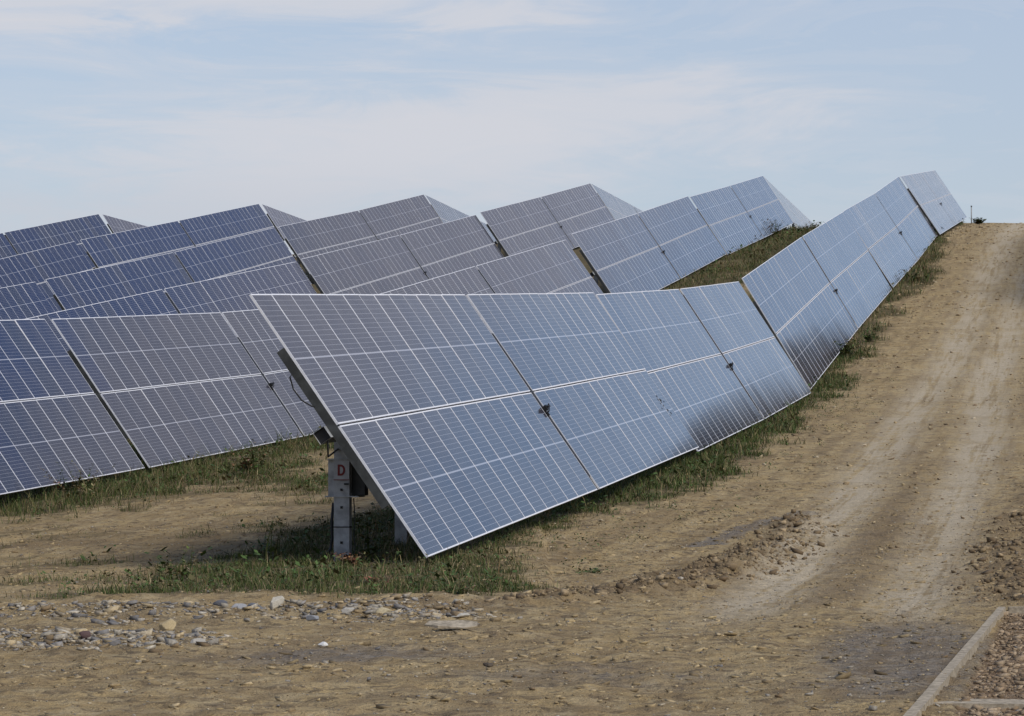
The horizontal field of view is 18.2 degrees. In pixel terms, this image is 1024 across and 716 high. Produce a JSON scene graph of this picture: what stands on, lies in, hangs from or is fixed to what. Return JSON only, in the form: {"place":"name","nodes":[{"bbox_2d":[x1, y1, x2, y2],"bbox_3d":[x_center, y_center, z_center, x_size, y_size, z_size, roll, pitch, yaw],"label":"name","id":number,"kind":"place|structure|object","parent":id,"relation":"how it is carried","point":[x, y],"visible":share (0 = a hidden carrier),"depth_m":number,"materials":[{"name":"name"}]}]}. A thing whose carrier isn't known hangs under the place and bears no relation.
{"place":"outdoors","nodes":[
{"label":"outdoors","id":0,"kind":"place"},
{"bbox_2d":[0,476,617,600],"bbox_3d":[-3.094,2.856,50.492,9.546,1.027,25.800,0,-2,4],"label":"grass","id":1,"kind":"structure","parent":0,"point":[291,583],"depth_m":43.63,"materials":[{"name":"green plant"}]},
{"bbox_2d":[0,223,1023,715],"bbox_3d":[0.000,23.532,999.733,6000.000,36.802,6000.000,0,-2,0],"label":"ground","id":2,"kind":"structure","parent":0,"point":[992,371],"depth_m":41.98,"materials":[{"name":"brown soil"}]},
{"bbox_2d":[0,282,54,319],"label":"solar tracker","id":3,"kind":"object","parent":2,"relation":"on","point":[25,300],"visible":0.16,"depth_m":163.89,"materials":[{"name":"blue glass"}]},
{"bbox_2d":[0,241,92,311],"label":"solar tracker","id":4,"kind":"object","parent":2,"relation":"on","point":[39,266],"visible":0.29,"depth_m":209.55,"materials":[{"name":"blue glass"}]},
{"bbox_2d":[0,214,111,267],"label":"solar tracker","id":5,"kind":"object","parent":2,"relation":"on","point":[26,240],"visible":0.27,"depth_m":256.78,"materials":[{"name":"blue glass"}]},
{"bbox_2d":[0,319,144,494],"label":"solar tracker","id":6,"kind":"object","parent":2,"relation":"on","point":[52,409],"visible":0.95,"depth_m":76.99,"materials":[{"name":"blue glass"}]},
{"bbox_2d":[39,460,114,497],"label":"weed","id":7,"kind":"object","parent":2,"relation":"on","point":[78,487],"visible":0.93,"depth_m":72.44,"materials":[{"name":"green plant"}]},
{"bbox_2d":[79,631,90,638],"bbox_3d":[-3.953,2.562,29.529,0.117,0.075,0.100,8,1,-35],"label":"rock","id":8,"kind":"object","parent":2,"relation":"on","point":[85,634],"visible":1,"depth_m":29.49,"materials":[{"name":"stone"}]},
{"bbox_2d":[102,214,147,233],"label":"solar tracker","id":9,"kind":"object","parent":2,"relation":"on","point":[115,225],"visible":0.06,"depth_m":274.90,"materials":[{"name":"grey glass"}]},
{"bbox_2d":[159,619,175,630],"bbox_3d":[-3.395,2.658,31.537,0.174,0.163,0.132,8,-10,-43],"label":"rock","id":10,"kind":"object","parent":2,"relation":"on","point":[168,625],"visible":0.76,"depth_m":31.49,"materials":[{"name":"stone"}]},
{"bbox_2d":[26,262,316,351],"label":"solar tracker","id":11,"kind":"object","parent":2,"relation":"on","point":[229,293],"visible":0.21,"depth_m":147.14,"materials":[{"name":"blue glass"}]},
{"bbox_2d":[147,546,204,579],"bbox_3d":[-4.489,2.785,43.427,0.887,0.500,0.564,1,-2,-39],"label":"weed","id":12,"kind":"object","parent":2,"relation":"on","point":[182,570],"visible":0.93,"depth_m":43.35,"materials":[{"name":"green plant"}]},
{"bbox_2d":[45,228,310,309],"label":"solar tracker","id":13,"kind":"object","parent":2,"relation":"on","point":[266,248],"visible":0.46,"depth_m":189.91,"materials":[{"name":"blue glass"}]},
{"bbox_2d":[80,204,288,268],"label":"solar tracker","id":14,"kind":"object","parent":2,"relation":"on","point":[134,244],"visible":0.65,"depth_m":240.27,"materials":[{"name":"blue glass"}]},
{"bbox_2d":[0,420,374,523],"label":"grass","id":15,"kind":"structure","parent":2,"relation":"on","point":[110,486],"depth_m":76.27,"materials":[{"name":"green plant"}]},
{"bbox_2d":[51,309,325,467],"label":"solar tracker","id":16,"kind":"object","parent":2,"relation":"on","point":[165,385],"visible":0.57,"depth_m":89.64,"materials":[{"name":"blue glass"}]},
{"bbox_2d":[190,638,205,642],"bbox_3d":[-2.884,2.622,29.332,0.177,0.097,0.102,9,-12,-33],"label":"rock","id":17,"kind":"object","parent":2,"relation":"on","point":[197,640],"visible":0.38,"depth_m":29.31,"materials":[{"name":"stone"}]},
{"bbox_2d":[213,600,227,606],"bbox_3d":[-3.252,2.747,35.581,0.170,0.094,0.108,-4,-9,7],"label":"rock","id":18,"kind":"object","parent":2,"relation":"on","point":[218,602],"visible":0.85,"depth_m":35.54,"materials":[{"name":"stone"}]},
{"bbox_2d":[232,603,246,608],"bbox_3d":[-3.023,2.746,34.980,0.216,0.106,0.183,-3,0,31],"label":"rock","id":19,"kind":"object","parent":2,"relation":"on","point":[240,605],"visible":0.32,"depth_m":34.95,"materials":[{"name":"stone"}]},
{"bbox_2d":[0,592,505,654],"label":"rubble","id":20,"kind":"object","parent":2,"relation":"on","point":[59,633],"visible":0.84,"depth_m":33.62,"materials":[{"name":"stone"}]},
{"bbox_2d":[451,613,469,616],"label":"rock","id":21,"kind":"object","parent":20,"relation":"on","point":[462,614],"visible":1,"depth_m":33.65,"materials":[{"name":"stone"}]},
{"bbox_2d":[226,439,279,474],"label":"weed","id":22,"kind":"object","parent":2,"relation":"on","point":[243,464],"visible":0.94,"depth_m":79.44,"materials":[{"name":"green plant"}]},
{"bbox_2d":[247,603,262,608],"bbox_3d":[-2.802,2.728,34.809,0.200,0.107,0.130,6,1,32],"label":"rock","id":23,"kind":"object","parent":2,"relation":"on","point":[251,604],"visible":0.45,"depth_m":34.77,"materials":[{"name":"stone"}]},
{"bbox_2d":[251,516,288,561],"bbox_3d":[-3.560,2.677,47.184,0.599,0.708,0.488,-2,-2,43],"label":"weed","id":24,"kind":"object","parent":2,"relation":"on","point":[275,553],"visible":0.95,"depth_m":47.16,"materials":[{"name":"green plant"}]},
{"bbox_2d":[270,596,283,609],"bbox_3d":[-2.566,2.671,34.573,0.153,0.167,0.215,8,12,36],"label":"rock","id":25,"kind":"object","parent":2,"relation":"on","point":[276,601],"visible":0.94,"depth_m":34.52,"materials":[{"name":"stone"}]},
{"bbox_2d":[262,204,306,248],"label":"solar tracker","id":26,"kind":"object","parent":2,"relation":"on","point":[277,218],"visible":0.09,"depth_m":271.81,"materials":[{"name":"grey glass"}]},
{"bbox_2d":[306,615,318,620],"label":"rock","id":27,"kind":"object","parent":2,"relation":"on","point":[311,617],"visible":0.93,"depth_m":33.51,"materials":[{"name":"stone"}]},
{"bbox_2d":[318,642,327,645],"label":"rock","id":28,"kind":"object","parent":2,"relation":"on","point":[323,644],"visible":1,"depth_m":28.98,"materials":[{"name":"stone"}]},
{"bbox_2d":[341,607,353,612],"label":"rock","id":29,"kind":"object","parent":2,"relation":"on","point":[348,610],"visible":1,"depth_m":33.82,"materials":[{"name":"stone"}]},
{"bbox_2d":[334,551,370,565],"bbox_3d":[-2.348,2.874,45.546,0.610,0.232,0.575,-1,-2,38],"label":"weed","id":30,"kind":"object","parent":2,"relation":"on","point":[351,560],"visible":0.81,"depth_m":45.51,"materials":[{"name":"brown plant"}]},
{"bbox_2d":[279,194,442,272],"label":"solar tracker","id":31,"kind":"object","parent":2,"relation":"on","point":[313,237],"visible":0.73,"depth_m":237.46,"materials":[{"name":"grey glass"}]},
{"bbox_2d":[358,512,385,560],"bbox_3d":[-2.075,2.650,47.356,0.430,0.802,0.361,0,-2,0],"label":"weed","id":32,"kind":"object","parent":2,"relation":"on","point":[366,539],"visible":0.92,"depth_m":47.36,"materials":[{"name":"green plant"}]},
{"bbox_2d":[349,575,396,585],"bbox_3d":[-1.724,2.833,40.483,0.448,0.157,0.677,-1,-2,33],"label":"weed","id":33,"kind":"object","parent":2,"relation":"on","point":[374,581],"visible":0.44,"depth_m":40.49,"materials":[{"name":"green plant"}]},
{"bbox_2d":[376,607,390,613],"bbox_3d":[-1.385,2.705,33.988,0.192,0.101,0.095,-8,-6,6],"label":"rock","id":34,"kind":"object","parent":2,"relation":"on","point":[382,610],"visible":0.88,"depth_m":33.96,"materials":[{"name":"stone"}]},
{"bbox_2d":[301,215,503,293],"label":"solar tracker","id":35,"kind":"object","parent":2,"relation":"on","point":[395,262],"visible":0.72,"depth_m":187.04,"materials":[{"name":"grey glass"}]},
{"bbox_2d":[425,620,477,628],"bbox_3d":[-0.603,2.635,31.623,0.530,0.049,0.364,3,6,-6],"label":"stone slab","id":36,"kind":"object","parent":2,"relation":"on","point":[456,624],"depth_m":31.57,"materials":[{"name":"stone"}]},
{"bbox_2d":[425,195,495,241],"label":"solar tracker","id":37,"kind":"object","parent":2,"relation":"on","point":[445,213],"visible":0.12,"depth_m":271.55,"materials":[{"name":"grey glass"}]},
{"bbox_2d":[448,582,475,593],"bbox_3d":[-0.640,2.775,38.230,0.368,0.163,0.353,2,-2,-45],"label":"weed","id":38,"kind":"object","parent":2,"relation":"on","point":[466,591],"visible":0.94,"depth_m":38.23,"materials":[{"name":"green plant"}]},
{"bbox_2d":[249,292,698,561],"bbox_3d":[0.379,0.957,62.040,2.634,6.048,32.886,0,-2,10],"label":"solar tracker","id":39,"kind":"object","parent":2,"relation":"on","point":[450,421],"visible":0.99,"depth_m":55.06,"materials":[{"name":"blue glass"}]},
{"bbox_2d":[0,218,964,597],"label":"ground weeds","id":40,"kind":"object","parent":2,"relation":"on","point":[390,520],"visible":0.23,"depth_m":56.34,"materials":[{"name":"green plant"}]},
{"bbox_2d":[15,225,949,590],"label":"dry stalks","id":41,"kind":"object","parent":2,"relation":"on","point":[387,519],"visible":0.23,"depth_m":56.02,"materials":[{"name":"beige plant"}]},
{"bbox_2d":[483,663,492,666],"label":"rock","id":42,"kind":"object","parent":2,"relation":"on","point":[488,664],"visible":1,"depth_m":26.21,"materials":[{"name":"stone"}]},
{"bbox_2d":[381,240,603,331],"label":"solar tracker","id":43,"kind":"object","parent":2,"relation":"on","point":[557,267],"visible":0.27,"depth_m":145.70,"materials":[{"name":"grey glass"}]},
{"bbox_2d":[0,465,1023,715],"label":"loose earth lumps","id":44,"kind":"object","parent":2,"relation":"on","point":[368,643],"visible":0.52,"depth_m":30.73,"materials":[{"name":"soil"}]},
{"bbox_2d":[0,506,1023,715],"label":"pebbles","id":45,"kind":"object","parent":2,"relation":"on","point":[872,708],"visible":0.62,"depth_m":30.93,"materials":[{"name":"stone"}]},
{"bbox_2d":[480,183,613,256],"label":"solar tracker","id":46,"kind":"object","parent":2,"relation":"on","point":[522,226],"visible":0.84,"depth_m":234.38,"materials":[{"name":"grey glass"}]},
{"bbox_2d":[563,565,602,574],"bbox_3d":[1.170,2.978,44.723,0.587,0.146,0.990,-1,-2,40],"label":"weed","id":47,"kind":"object","parent":2,"relation":"on","point":[594,570],"visible":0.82,"depth_m":44.59,"materials":[{"name":"green plant"}]},
{"bbox_2d":[592,184,641,219],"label":"solar tracker","id":48,"kind":"object","parent":2,"relation":"on","point":[617,207],"visible":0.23,"depth_m":270.71,"materials":[{"name":"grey glass"}]},
{"bbox_2d":[571,196,725,292],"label":"solar tracker","id":49,"kind":"object","parent":2,"relation":"on","point":[659,247],"visible":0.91,"depth_m":182.22,"materials":[{"name":"blue glass"}]},
{"bbox_2d":[328,509,1023,608],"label":"earth clods","id":50,"kind":"object","parent":2,"relation":"on","point":[715,560],"visible":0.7,"depth_m":44.31,"materials":[{"name":"soil"}]},
{"bbox_2d":[595,281,810,451],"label":"solar tracker","id":51,"kind":"object","parent":2,"relation":"on","point":[714,359],"visible":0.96,"depth_m":90.45,"materials":[{"name":"blue glass"}]},
{"bbox_2d":[514,358,906,571],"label":"ground weeds","id":52,"kind":"object","parent":2,"relation":"on","point":[705,488],"visible":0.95,"depth_m":61.35,"materials":[{"name":"green plant"}]},
{"bbox_2d":[542,344,884,514],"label":"grass","id":53,"kind":"structure","parent":2,"relation":"on","point":[720,460],"depth_m":76.86,"materials":[{"name":"green plant"}]},
{"bbox_2d":[690,176,792,253],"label":"solar tracker","id":54,"kind":"object","parent":2,"relation":"on","point":[737,215],"visible":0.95,"depth_m":230.95,"materials":[{"name":"blue glass"}]},
{"bbox_2d":[508,222,1023,553],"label":"loose earth lumps","id":55,"kind":"object","parent":2,"relation":"on","point":[942,277],"visible":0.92,"depth_m":103.58,"materials":[{"name":"soil"}]},
{"bbox_2d":[767,219,783,236],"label":"weed","id":56,"kind":"object","parent":2,"relation":"on","point":[775,231],"visible":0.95,"depth_m":242.15,"materials":[{"name":"green plant"}]},
{"bbox_2d":[763,176,811,228],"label":"solar tracker","id":57,"kind":"object","parent":2,"relation":"on","point":[796,215],"visible":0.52,"depth_m":272.45,"materials":[{"name":"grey glass"}]},
{"bbox_2d":[664,221,962,350],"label":"grass","id":58,"kind":"structure","parent":2,"relation":"on","point":[797,237],"depth_m":188.58,"materials":[{"name":"green plant"}]},
{"bbox_2d":[741,211,891,389],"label":"solar tracker","id":59,"kind":"object","parent":2,"relation":"on","point":[817,292],"visible":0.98,"depth_m":129.06,"materials":[{"name":"blue glass"}]},
{"bbox_2d":[834,338,861,356],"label":"weed","id":60,"kind":"object","parent":2,"relation":"on","point":[845,350],"visible":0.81,"depth_m":125.87,"materials":[{"name":"green plant"}]},
{"bbox_2d":[858,328,881,341],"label":"weed","id":61,"kind":"object","parent":2,"relation":"on","point":[869,336],"visible":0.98,"depth_m":133.07,"materials":[{"name":"green plant"}]},
{"bbox_2d":[844,176,936,286],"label":"solar tracker","id":62,"kind":"object","parent":2,"relation":"on","point":[893,227],"visible":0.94,"depth_m":179.96,"materials":[{"name":"blue glass"}]},
{"bbox_2d":[903,709,920,715],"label":"kerb","id":63,"kind":"structure","parent":2,"relation":"on","point":[913,712],"depth_m":21.11,"materials":[{"name":"concrete"}]},
{"bbox_2d":[900,266,935,280],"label":"weed","id":64,"kind":"object","parent":2,"relation":"on","point":[913,276],"visible":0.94,"depth_m":168.22,"materials":[{"name":"green plant"}]},
{"bbox_2d":[910,687,938,715],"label":"kerb","id":65,"kind":"structure","parent":2,"relation":"on","point":[925,699],"depth_m":22.34,"materials":[{"name":"concrete"}]},
{"bbox_2d":[900,170,966,233],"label":"solar tracker","id":66,"kind":"object","parent":2,"relation":"on","point":[935,200],"visible":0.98,"depth_m":227.19,"materials":[{"name":"blue glass"}]},
{"bbox_2d":[928,668,954,692],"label":"kerb","id":67,"kind":"structure","parent":2,"relation":"on","point":[941,680],"depth_m":24.32,"materials":[{"name":"concrete"}]},
{"bbox_2d":[945,652,967,677],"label":"kerb","id":68,"kind":"structure","parent":2,"relation":"on","point":[958,661],"depth_m":26.30,"materials":[{"name":"concrete"}]},
{"bbox_2d":[959,638,978,659],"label":"kerb","id":69,"kind":"structure","parent":2,"relation":"on","point":[971,646],"depth_m":28.26,"materials":[{"name":"concrete"}]},
{"bbox_2d":[933,699,1023,708],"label":"concrete strip","id":70,"kind":"object","parent":2,"relation":"on","point":[1001,703],"visible":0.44,"depth_m":22.62,"materials":[{"name":"grey concrete"}]},
{"bbox_2d":[972,217,986,223],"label":"shrub","id":71,"kind":"object","parent":2,"relation":"on","point":[978,221],"visible":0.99,"depth_m":247.19,"materials":[{"name":"green plant"}]},
{"bbox_2d":[972,627,988,641],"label":"kerb","id":72,"kind":"structure","parent":2,"relation":"on","point":[981,633],"depth_m":30.27,"materials":[{"name":"concrete"}]},
{"bbox_2d":[954,611,1023,715],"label":"brown rubble","id":73,"kind":"object","parent":2,"relation":"on","point":[1000,688],"visible":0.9,"depth_m":26.04,"materials":[{"name":"gravel"}]},
{"bbox_2d":[981,616,997,632],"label":"kerb","id":74,"kind":"structure","parent":2,"relation":"on","point":[990,622],"depth_m":32.16,"materials":[{"name":"concrete"}]},
{"bbox_2d":[991,607,1005,619],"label":"kerb","id":75,"kind":"structure","parent":2,"relation":"on","point":[999,612],"depth_m":34.18,"materials":[{"name":"concrete"}]},
{"bbox_2d":[1008,607,1023,613],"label":"concrete strip","id":76,"kind":"object","parent":2,"relation":"on","point":[1020,610],"visible":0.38,"depth_m":35.39,"materials":[{"name":"grey concrete"}]},
{"bbox_2d":[0,0,1023,253],"label":"sky","id":77,"kind":"structure","parent":0,"point":[143,112],"materials":[{"name":"blue"}]}
]}

